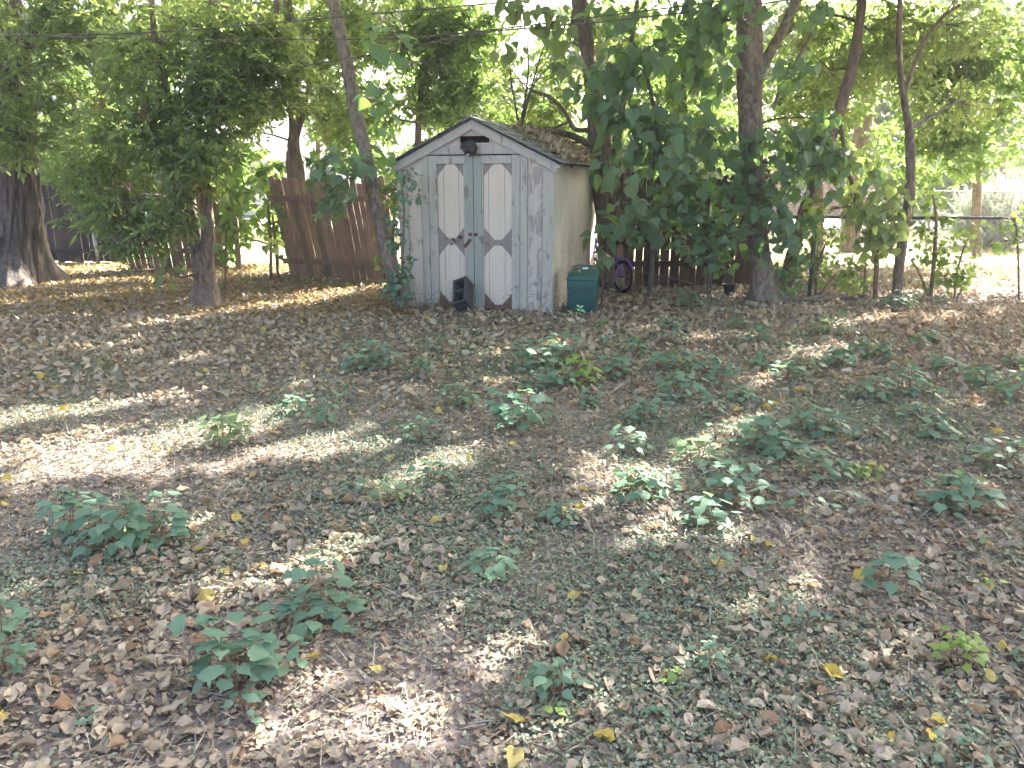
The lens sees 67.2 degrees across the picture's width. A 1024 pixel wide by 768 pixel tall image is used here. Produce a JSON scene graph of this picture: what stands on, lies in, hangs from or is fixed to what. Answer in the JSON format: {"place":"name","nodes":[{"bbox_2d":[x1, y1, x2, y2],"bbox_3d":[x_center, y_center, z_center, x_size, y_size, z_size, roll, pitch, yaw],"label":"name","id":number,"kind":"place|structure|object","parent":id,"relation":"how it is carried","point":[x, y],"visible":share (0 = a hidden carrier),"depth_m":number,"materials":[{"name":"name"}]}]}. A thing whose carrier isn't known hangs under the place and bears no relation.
{"place":"outdoors","nodes":[
{"label":"outdoors","id":0,"kind":"place"},
{"bbox_2d":[216,116,425,216],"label":"white house","id":1,"kind":"structure","parent":0,"point":[278,148],"depth_m":32.84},
{"bbox_2d":[0,1,720,40],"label":"overhead wire","id":2,"kind":"object","parent":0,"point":[379,38],"visible":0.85,"depth_m":8.97,"materials":[{"name":"black metal"}]},
{"bbox_2d":[0,214,1023,767],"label":"ground","id":3,"kind":"structure","parent":0,"point":[278,710],"depth_m":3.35,"materials":[{"name":"brown plant"}]},
{"bbox_2d":[0,592,37,674],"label":"seedling","id":4,"kind":"object","parent":3,"relation":"on","point":[19,614],"visible":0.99,"depth_m":2.51,"materials":[{"name":"green plant"}]},
{"bbox_2d":[30,487,103,541],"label":"seedling","id":5,"kind":"object","parent":3,"relation":"on","point":[64,525],"visible":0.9,"depth_m":3.54,"materials":[{"name":"green plant"}]},
{"bbox_2d":[0,0,164,289],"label":"old tree","id":6,"kind":"object","parent":3,"relation":"on","point":[26,257],"visible":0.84,"depth_m":10.82,"materials":[{"name":"green plant"}]},
{"bbox_2d":[32,42,158,238],"bbox_3d":[-8.505,-4.509,15.085,3.134,4.246,1.972,0,15,0],"label":"background tree","id":7,"kind":"object","parent":3,"relation":"on","point":[49,178],"visible":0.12,"depth_m":14.86,"materials":[{"name":"green plant"}]},
{"bbox_2d":[23,0,188,193],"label":"background tree","id":8,"kind":"object","parent":3,"relation":"on","point":[27,17],"visible":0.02,"depth_m":24.11,"materials":[{"name":"green plant"}]},
{"bbox_2d":[62,493,165,561],"bbox_3d":[-1.768,0.629,3.408,0.426,0.255,0.347,0,15,0],"label":"seedling","id":9,"kind":"object","parent":3,"relation":"on","point":[100,531],"visible":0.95,"depth_m":3.34,"materials":[{"name":"green plant"}]},
{"bbox_2d":[126,491,191,554],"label":"seedling","id":10,"kind":"object","parent":3,"relation":"on","point":[179,522],"visible":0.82,"depth_m":3.48,"materials":[{"name":"green plant"}]},
{"bbox_2d":[116,182,224,269],"bbox_3d":[-6.155,-2.825,13.806,1.841,1.546,0.142,-2,15,-8],"label":"wooden fence","id":11,"kind":"object","parent":3,"relation":"on","point":[187,252],"visible":0.26,"depth_m":13.94,"materials":[{"name":"brown wood"}]},
{"bbox_2d":[31,0,333,307],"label":"leafy tree","id":12,"kind":"object","parent":3,"relation":"on","point":[197,155],"visible":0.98,"depth_m":9.49,"materials":[{"name":"green plant"}]},
{"bbox_2d":[0,260,437,323],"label":"golden leaf litter","id":13,"kind":"object","parent":3,"relation":"on","point":[128,292],"visible":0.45,"depth_m":10.79,"materials":[{"name":"brown plant"}]},
{"bbox_2d":[192,411,254,447],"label":"seedling","id":14,"kind":"object","parent":3,"relation":"on","point":[230,421],"visible":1,"depth_m":4.73,"materials":[{"name":"green plant"}]},
{"bbox_2d":[164,612,293,700],"bbox_3d":[-0.897,0.868,2.463,0.336,0.255,0.333,-10,18,-34],"label":"seedling","id":15,"kind":"object","parent":3,"relation":"on","point":[205,673],"visible":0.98,"depth_m":2.42,"materials":[{"name":"green plant"}]},
{"bbox_2d":[212,170,250,288],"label":"gap sapling","id":16,"kind":"object","parent":3,"relation":"on","point":[240,199],"visible":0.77,"depth_m":11.03,"materials":[{"name":"green plant"}]},
{"bbox_2d":[222,682,265,723],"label":"seedling","id":17,"kind":"object","parent":3,"relation":"on","point":[247,696],"visible":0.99,"depth_m":2.32,"materials":[{"name":"green plant"}]},
{"bbox_2d":[211,133,286,267],"bbox_3d":[-4.976,-3.304,14.183,2.167,2.499,1.584,0,15,0],"label":"background sapling","id":18,"kind":"object","parent":3,"relation":"on","point":[263,172],"visible":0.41,"depth_m":14.05,"materials":[{"name":"green plant"}]},
{"bbox_2d":[244,178,299,279],"bbox_3d":[-3.882,-2.470,12.349,0.937,1.668,0.458,6,16,20],"label":"gap sapling","id":19,"kind":"object","parent":3,"relation":"on","point":[274,230],"visible":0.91,"depth_m":12.30,"materials":[{"name":"green plant"}]},
{"bbox_2d":[142,0,410,182],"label":"background tree","id":20,"kind":"object","parent":3,"relation":"on","point":[317,146],"visible":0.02,"depth_m":24.31,"materials":[{"name":"green plant"}]},
{"bbox_2d":[242,631,310,685],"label":"seedling","id":21,"kind":"object","parent":3,"relation":"on","point":[271,643],"visible":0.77,"depth_m":2.46,"materials":[{"name":"green plant"}]},
{"bbox_2d":[145,0,452,242],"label":"tall tree","id":22,"kind":"object","parent":3,"relation":"on","point":[294,162],"visible":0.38,"depth_m":12.30,"materials":[{"name":"green plant"}]},
{"bbox_2d":[253,589,368,645],"bbox_3d":[-0.722,0.839,2.845,0.359,0.127,0.341,6,16,21],"label":"seedling","id":23,"kind":"object","parent":3,"relation":"on","point":[286,607],"visible":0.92,"depth_m":2.79,"materials":[{"name":"green plant"}]},
{"bbox_2d":[279,549,355,623],"bbox_3d":[-0.735,0.766,2.894,0.278,0.243,0.258,-12,19,-37],"label":"seedling","id":24,"kind":"object","parent":3,"relation":"on","point":[297,573],"visible":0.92,"depth_m":2.85,"materials":[{"name":"green plant"}]},
{"bbox_2d":[268,176,399,280],"bbox_3d":[-2.834,-2.488,12.376,2.246,1.658,0.270,5,16,18],"label":"wooden fence","id":25,"kind":"object","parent":3,"relation":"on","point":[347,248],"visible":0.62,"depth_m":12.39,"materials":[{"name":"brown wood"}]},
{"bbox_2d":[299,0,419,309],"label":"leaning tree","id":26,"kind":"object","parent":3,"relation":"on","point":[362,165],"visible":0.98,"depth_m":9.18,"materials":[{"name":"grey plant"}]},
{"bbox_2d":[338,340,383,372],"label":"seedling","id":27,"kind":"object","parent":3,"relation":"on","point":[357,355],"visible":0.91,"depth_m":6.55,"materials":[{"name":"green plant"}]},
{"bbox_2d":[366,168,399,297],"bbox_3d":[-1.702,-2.074,10.568,0.557,1.820,0.717,5,16,18],"label":"vine","id":28,"kind":"object","parent":3,"relation":"on","point":[386,202],"visible":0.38,"depth_m":10.44,"materials":[{"name":"green plant"}]},
{"bbox_2d":[366,475,422,508],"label":"seedling","id":29,"kind":"object","parent":3,"relation":"on","point":[400,486],"visible":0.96,"depth_m":3.85,"materials":[{"name":"green plant"}]},
{"bbox_2d":[379,167,429,311],"bbox_3d":[-1.351,-1.718,9.352,0.700,1.762,0.437,5,16,17],"label":"climbing vine","id":30,"kind":"object","parent":3,"relation":"on","point":[392,287],"visible":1,"depth_m":9.34,"materials":[{"name":"green plant"}]},
{"bbox_2d":[406,459,457,488],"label":"seedling","id":31,"kind":"object","parent":3,"relation":"on","point":[412,468],"visible":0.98,"depth_m":4.13,"materials":[{"name":"green plant"}]},
{"bbox_2d":[452,276,473,312],"bbox_3d":[-0.602,-1.097,9.449,0.251,0.444,0.462,0,15,0],"label":"cinder block","id":32,"kind":"object","parent":3,"relation":"on","point":[462,294],"depth_m":9.39,"materials":[{"name":"concrete"}]},
{"bbox_2d":[354,0,577,154],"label":"background tree","id":33,"kind":"object","parent":3,"relation":"on","point":[534,52],"visible":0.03,"depth_m":24.22,"materials":[{"name":"green plant"}]},
{"bbox_2d":[460,541,520,584],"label":"seedling","id":34,"kind":"object","parent":3,"relation":"on","point":[501,562],"visible":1,"depth_m":3.12,"materials":[{"name":"green plant"}]},
{"bbox_2d":[385,116,597,313],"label":"garden shed","id":35,"kind":"structure","parent":3,"relation":"on","point":[505,219],"depth_m":9.41,"materials":[{"name":"white paint"}]},
{"bbox_2d":[428,155,477,307],"bbox_3d":[-0.715,-1.856,9.534,0.635,1.874,0.064,5,16,17],"label":"door","id":36,"kind":"structure","parent":35,"relation":"in","point":[451,180],"depth_m":9.51,"materials":[{"name":"wood"}]},
{"bbox_2d":[473,155,519,310],"bbox_3d":[-0.179,-1.814,9.376,0.584,1.874,0.051,5,16,17],"label":"door","id":37,"kind":"structure","parent":35,"relation":"in","point":[496,177],"depth_m":9.36,"materials":[{"name":"wood"}]},
{"bbox_2d":[480,112,597,167],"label":"roof leaf litter","id":38,"kind":"object","parent":35,"relation":"on","point":[564,148],"visible":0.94,"depth_m":9.86,"materials":[{"name":"brown plant"}]},
{"bbox_2d":[472,471,524,517],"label":"seedling","id":39,"kind":"object","parent":3,"relation":"on","point":[498,499],"visible":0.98,"depth_m":3.70,"materials":[{"name":"green plant"}]},
{"bbox_2d":[0,323,1023,767],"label":"ground cover","id":40,"kind":"object","parent":3,"relation":"on","point":[640,763],"visible":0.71,"depth_m":3.13,"materials":[{"name":"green plant"}]},
{"bbox_2d":[0,282,1023,767],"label":"twig litter","id":41,"kind":"object","parent":3,"relation":"on","point":[514,562],"visible":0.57,"depth_m":3.26,"materials":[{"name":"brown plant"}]},
{"bbox_2d":[0,315,1023,767],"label":"yellow leaf litter","id":42,"kind":"object","parent":3,"relation":"on","point":[600,733],"visible":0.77,"depth_m":3.17,"materials":[{"name":"yellow plant"}]},
{"bbox_2d":[481,386,553,430],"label":"seedling","id":43,"kind":"object","parent":3,"relation":"on","point":[531,415],"visible":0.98,"depth_m":4.96,"materials":[{"name":"green plant"}]},
{"bbox_2d":[511,332,564,375],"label":"seedling","id":44,"kind":"object","parent":3,"relation":"on","point":[530,352],"visible":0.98,"depth_m":6.50,"materials":[{"name":"green plant"}]},
{"bbox_2d":[517,656,589,710],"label":"seedling","id":45,"kind":"object","parent":3,"relation":"on","point":[537,670],"visible":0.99,"depth_m":2.39,"materials":[{"name":"green plant"}]},
{"bbox_2d":[531,366,578,390],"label":"seedling","id":46,"kind":"object","parent":3,"relation":"on","point":[553,376],"visible":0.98,"depth_m":6.02,"materials":[{"name":"green plant"}]},
{"bbox_2d":[535,499,580,528],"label":"seedling","id":47,"kind":"object","parent":3,"relation":"on","point":[557,508],"visible":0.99,"depth_m":3.65,"materials":[{"name":"green plant"}]},
{"bbox_2d":[476,0,667,291],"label":"spreading tree","id":48,"kind":"object","parent":3,"relation":"on","point":[584,38],"visible":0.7,"depth_m":10.82,"materials":[{"name":"green plant"}]},
{"bbox_2d":[0,0,532,35],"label":"overhead wire","id":49,"kind":"object","parent":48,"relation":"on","point":[255,24],"visible":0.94,"depth_m":8.83,"materials":[{"name":"black metal"}]},
{"bbox_2d":[557,353,606,389],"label":"seedling","id":50,"kind":"object","parent":3,"relation":"on","point":[584,372],"visible":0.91,"depth_m":6.12,"materials":[{"name":"green plant"}]},
{"bbox_2d":[566,264,602,314],"bbox_3d":[0.885,-1.156,9.438,0.418,0.580,0.376,4,15,15],"label":"storage bin","id":51,"kind":"object","parent":3,"relation":"on","point":[582,291],"visible":1,"depth_m":9.31,"materials":[{"name":"green plastic"}]},
{"bbox_2d":[608,467,670,504],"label":"seedling","id":52,"kind":"object","parent":3,"relation":"on","point":[643,494],"visible":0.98,"depth_m":3.91,"materials":[{"name":"green plant"}]},
{"bbox_2d":[535,0,773,188],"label":"background tree","id":53,"kind":"object","parent":3,"relation":"on","point":[608,3],"visible":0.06,"depth_m":24.03,"materials":[{"name":"green plant"}]},
{"bbox_2d":[630,393,679,427],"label":"seedling","id":54,"kind":"object","parent":3,"relation":"on","point":[645,403],"visible":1,"depth_m":5.13,"materials":[{"name":"green plant"}]},
{"bbox_2d":[562,0,749,298],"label":"mulberry sapling","id":55,"kind":"object","parent":3,"relation":"on","point":[626,74],"visible":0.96,"depth_m":9.54,"materials":[{"name":"green plant"}]},
{"bbox_2d":[647,348,695,370],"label":"seedling","id":56,"kind":"object","parent":3,"relation":"on","point":[662,357],"visible":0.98,"depth_m":6.53,"materials":[{"name":"green plant"}]},
{"bbox_2d":[652,371,711,400],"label":"seedling","id":57,"kind":"object","parent":3,"relation":"on","point":[666,386],"visible":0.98,"depth_m":5.69,"materials":[{"name":"green plant"}]},
{"bbox_2d":[620,172,765,287],"bbox_3d":[2.644,-2.300,11.555,2.302,1.702,0.152,-2,15,-7],"label":"wooden fence","id":58,"kind":"object","parent":3,"relation":"on","point":[687,272],"visible":0.18,"depth_m":11.60,"materials":[{"name":"brown wood"}]},
{"bbox_2d":[646,163,754,294],"bbox_3d":[2.475,-1.998,10.290,1.439,1.834,1.287,0,15,0],"label":"mulberry sapling","id":59,"kind":"object","parent":3,"relation":"on","point":[690,220],"visible":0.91,"depth_m":10.05,"materials":[{"name":"green plant"}]},
{"bbox_2d":[668,435,733,468],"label":"seedling","id":60,"kind":"object","parent":3,"relation":"on","point":[683,448],"visible":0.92,"depth_m":4.45,"materials":[{"name":"green plant"}]},
{"bbox_2d":[670,491,742,538],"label":"seedling","id":61,"kind":"object","parent":3,"relation":"on","point":[703,502],"visible":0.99,"depth_m":3.61,"materials":[{"name":"green plant"}]},
{"bbox_2d":[682,635,740,677],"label":"seedling","id":62,"kind":"object","parent":3,"relation":"on","point":[711,645],"visible":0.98,"depth_m":2.54,"materials":[{"name":"green plant"}]},
{"bbox_2d":[700,356,743,387],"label":"seedling","id":63,"kind":"object","parent":3,"relation":"on","point":[728,372],"visible":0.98,"depth_m":6.05,"materials":[{"name":"green plant"}]},
{"bbox_2d":[693,455,768,513],"bbox_3d":[1.109,0.499,3.889,0.385,0.250,0.349,6,16,22],"label":"seedling","id":64,"kind":"object","parent":3,"relation":"on","point":[719,479],"visible":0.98,"depth_m":3.83,"materials":[{"name":"green plant"}]},
{"bbox_2d":[727,413,791,455],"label":"seedling","id":65,"kind":"object","parent":3,"relation":"on","point":[764,422],"visible":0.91,"depth_m":4.63,"materials":[{"name":"green plant"}]},
{"bbox_2d":[652,0,885,303],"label":"tree","id":66,"kind":"object","parent":3,"relation":"on","point":[747,18],"visible":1,"depth_m":9.46,"materials":[{"name":"green plant"}]},
{"bbox_2d":[280,0,793,75],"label":"overhead wire","id":67,"kind":"object","parent":66,"relation":"attached to","point":[520,29],"visible":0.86,"depth_m":8.83,"materials":[{"name":"black rubber"}]},
{"bbox_2d":[756,431,816,460],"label":"seedling","id":68,"kind":"object","parent":3,"relation":"on","point":[779,451],"visible":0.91,"depth_m":4.51,"materials":[{"name":"green plant"}]},
{"bbox_2d":[773,251,812,298],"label":"fence sapling","id":69,"kind":"object","parent":3,"relation":"on","point":[781,273],"visible":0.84,"depth_m":10.29,"materials":[{"name":"green plant"}]},
{"bbox_2d":[735,0,886,256],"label":"background tree","id":70,"kind":"object","parent":3,"relation":"on","point":[771,93],"visible":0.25,"depth_m":14.02,"materials":[{"name":"green plant"}]},
{"bbox_2d":[788,404,860,444],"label":"seedling","id":71,"kind":"object","parent":3,"relation":"on","point":[810,424],"visible":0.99,"depth_m":4.90,"materials":[{"name":"green plant"}]},
{"bbox_2d":[793,449,857,484],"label":"seedling","id":72,"kind":"object","parent":3,"relation":"on","point":[844,464],"visible":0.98,"depth_m":4.18,"materials":[{"name":"green plant"}]},
{"bbox_2d":[788,223,872,295],"bbox_3d":[4.392,-1.704,10.746,1.173,1.066,0.729,0,15,0],"label":"fence sapling","id":73,"kind":"object","parent":3,"relation":"on","point":[827,271],"visible":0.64,"depth_m":10.66,"materials":[{"name":"green plant"}]},
{"bbox_2d":[734,0,932,224],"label":"background tree","id":74,"kind":"object","parent":3,"relation":"on","point":[884,108],"visible":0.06,"depth_m":24.61,"materials":[{"name":"green plant"}]},
{"bbox_2d":[763,0,922,295],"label":"slanting tree","id":75,"kind":"object","parent":3,"relation":"on","point":[853,62],"visible":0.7,"depth_m":10.43,"materials":[{"name":"green plant"}]},
{"bbox_2d":[828,235,888,298],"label":"fence sapling","id":76,"kind":"object","parent":3,"relation":"on","point":[850,272],"visible":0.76,"depth_m":10.46,"materials":[{"name":"green plant"}]},
{"bbox_2d":[847,374,896,401],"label":"seedling","id":77,"kind":"object","parent":3,"relation":"on","point":[888,381],"visible":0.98,"depth_m":5.74,"materials":[{"name":"green plant"}]},
{"bbox_2d":[824,0,927,252],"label":"background tree","id":78,"kind":"object","parent":3,"relation":"on","point":[859,141],"visible":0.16,"depth_m":15.01,"materials":[{"name":"green plant"}]},
{"bbox_2d":[859,544,925,599],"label":"seedling","id":79,"kind":"object","parent":3,"relation":"on","point":[892,559],"visible":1,"depth_m":3.00,"materials":[{"name":"green plant"}]},
{"bbox_2d":[768,216,1023,297],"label":"chain link fence","id":80,"kind":"object","parent":3,"relation":"on","point":[813,250],"visible":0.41,"depth_m":10.46,"materials":[{"name":"metal"}]},
{"bbox_2d":[796,0,1022,298],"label":"slim tree","id":81,"kind":"object","parent":3,"relation":"on","point":[869,216],"visible":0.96,"depth_m":10.27,"materials":[{"name":"green plant"}]},
{"bbox_2d":[886,363,945,399],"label":"seedling","id":82,"kind":"object","parent":3,"relation":"on","point":[919,380],"visible":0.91,"depth_m":5.80,"materials":[{"name":"green plant"}]},
{"bbox_2d":[906,189,966,299],"bbox_3d":[5.666,-1.854,10.395,0.934,1.498,0.584,0,15,0],"label":"fence sapling","id":83,"kind":"object","parent":3,"relation":"on","point":[935,253],"visible":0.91,"depth_m":10.30,"materials":[{"name":"green plant"}]},
{"bbox_2d":[911,415,962,441],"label":"seedling","id":84,"kind":"object","parent":3,"relation":"on","point":[934,433],"visible":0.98,"depth_m":4.84,"materials":[{"name":"green plant"}]},
{"bbox_2d":[874,158,1007,219],"bbox_3d":[17.260,-7.914,31.121,4.637,2.948,2.942,0,15,0],"label":"hedge","id":85,"kind":"object","parent":3,"relation":"on","point":[945,178],"visible":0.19,"depth_m":30.35,"materials":[{"name":"green plant"}]},
{"bbox_2d":[916,472,975,519],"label":"seedling","id":86,"kind":"object","parent":3,"relation":"on","point":[951,494],"visible":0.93,"depth_m":3.76,"materials":[{"name":"green plant"}]},
{"bbox_2d":[873,0,1023,256],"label":"background tree","id":87,"kind":"object","parent":3,"relation":"on","point":[973,151],"visible":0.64,"depth_m":13.76,"materials":[{"name":"green plant"}]},
{"bbox_2d":[884,0,1023,187],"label":"background tree","id":88,"kind":"object","parent":3,"relation":"on","point":[1007,10],"visible":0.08,"depth_m":24.86,"materials":[{"name":"green plant"}]},
{"bbox_2d":[922,222,994,298],"bbox_3d":[6.008,-1.624,10.339,0.861,1.073,0.557,0,15,0],"label":"fence sapling","id":89,"kind":"object","parent":3,"relation":"on","point":[956,280],"visible":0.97,"depth_m":10.29,"materials":[{"name":"green plant"}]},
{"bbox_2d":[926,625,991,674],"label":"seedling","id":90,"kind":"object","parent":3,"relation":"on","point":[962,639],"visible":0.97,"depth_m":2.56,"materials":[{"name":"green plant"}]},
{"bbox_2d":[931,726,993,767],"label":"seedling","id":91,"kind":"object","parent":3,"relation":"on","point":[961,740],"visible":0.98,"depth_m":2.15,"materials":[{"name":"green plant"}]},
{"bbox_2d":[933,469,1009,521],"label":"seedling","id":92,"kind":"object","parent":3,"relation":"on","point":[971,489],"visible":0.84,"depth_m":3.80,"materials":[{"name":"green plant"}]},
{"bbox_2d":[956,433,1023,471],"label":"seedling","id":93,"kind":"object","parent":3,"relation":"on","point":[1009,448],"visible":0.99,"depth_m":4.38,"materials":[{"name":"green plant"}]},
{"bbox_2d":[978,201,1023,301],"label":"fence vine","id":94,"kind":"object","parent":3,"relation":"on","point":[1015,241],"visible":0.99,"depth_m":10.03,"materials":[{"name":"green plant"}]},
{"bbox_2d":[986,682,1023,765],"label":"fallen branch","id":95,"kind":"object","parent":3,"relation":"on","point":[995,710],"visible":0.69,"depth_m":2.30,"materials":[{"name":"brown wood"}]},
{"bbox_2d":[22,0,1023,188],"label":"sky","id":96,"kind":"structure","parent":0,"point":[532,5],"materials":[{"name":"white"}]},
{"bbox_2d":[55,230,1023,268],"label":"lawn","id":97,"kind":"structure","parent":0,"point":[1009,262],"depth_m":16.41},
{"bbox_2d":[41,182,128,262],"bbox_3d":[-9.603,-3.172,15.027,4.376,1.617,0.062,1,15,4],"label":"wooden fence","id":98,"kind":"object","parent":97,"relation":"on","point":[59,241],"visible":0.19,"depth_m":15.05,"materials":[{"name":"wood"}]},
{"bbox_2d":[303,0,520,216],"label":"background tree","id":99,"kind":"object","parent":97,"relation":"on","point":[448,53],"visible":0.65,"depth_m":13.42,"materials":[{"name":"green plant"}]},
{"bbox_2d":[464,20,586,144],"bbox_3d":[0.290,-4.590,14.755,2.508,4.547,1.501,0,15,0],"label":"background tree","id":100,"kind":"object","parent":97,"relation":"on","point":[541,87],"visible":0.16,"depth_m":14.36,"materials":[{"name":"green plant"}]},
{"bbox_2d":[593,0,766,248],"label":"background tree","id":101,"kind":"object","parent":97,"relation":"on","point":[684,108],"visible":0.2,"depth_m":13.94,"materials":[{"name":"green plant"}]},
{"bbox_2d":[771,190,1023,252],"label":"chain link fence","id":102,"kind":"object","parent":97,"relation":"on","point":[930,210],"visible":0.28,"depth_m":16.90,"materials":[{"name":"metal"}]},
{"bbox_2d":[926,169,1023,248],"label":"feathery bush","id":103,"kind":"object","parent":97,"relation":"on","point":[997,186],"visible":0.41,"depth_m":17.78,"materials":[{"name":"silver plant"}]},
{"bbox_2d":[58,226,1023,290],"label":"tall grass","id":104,"kind":"structure","parent":0,"point":[253,256],"depth_m":14.15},
{"bbox_2d":[719,142,904,214],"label":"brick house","id":105,"kind":"structure","parent":0,"point":[792,209],"depth_m":35.04,"materials":[{"name":"brown brick"}]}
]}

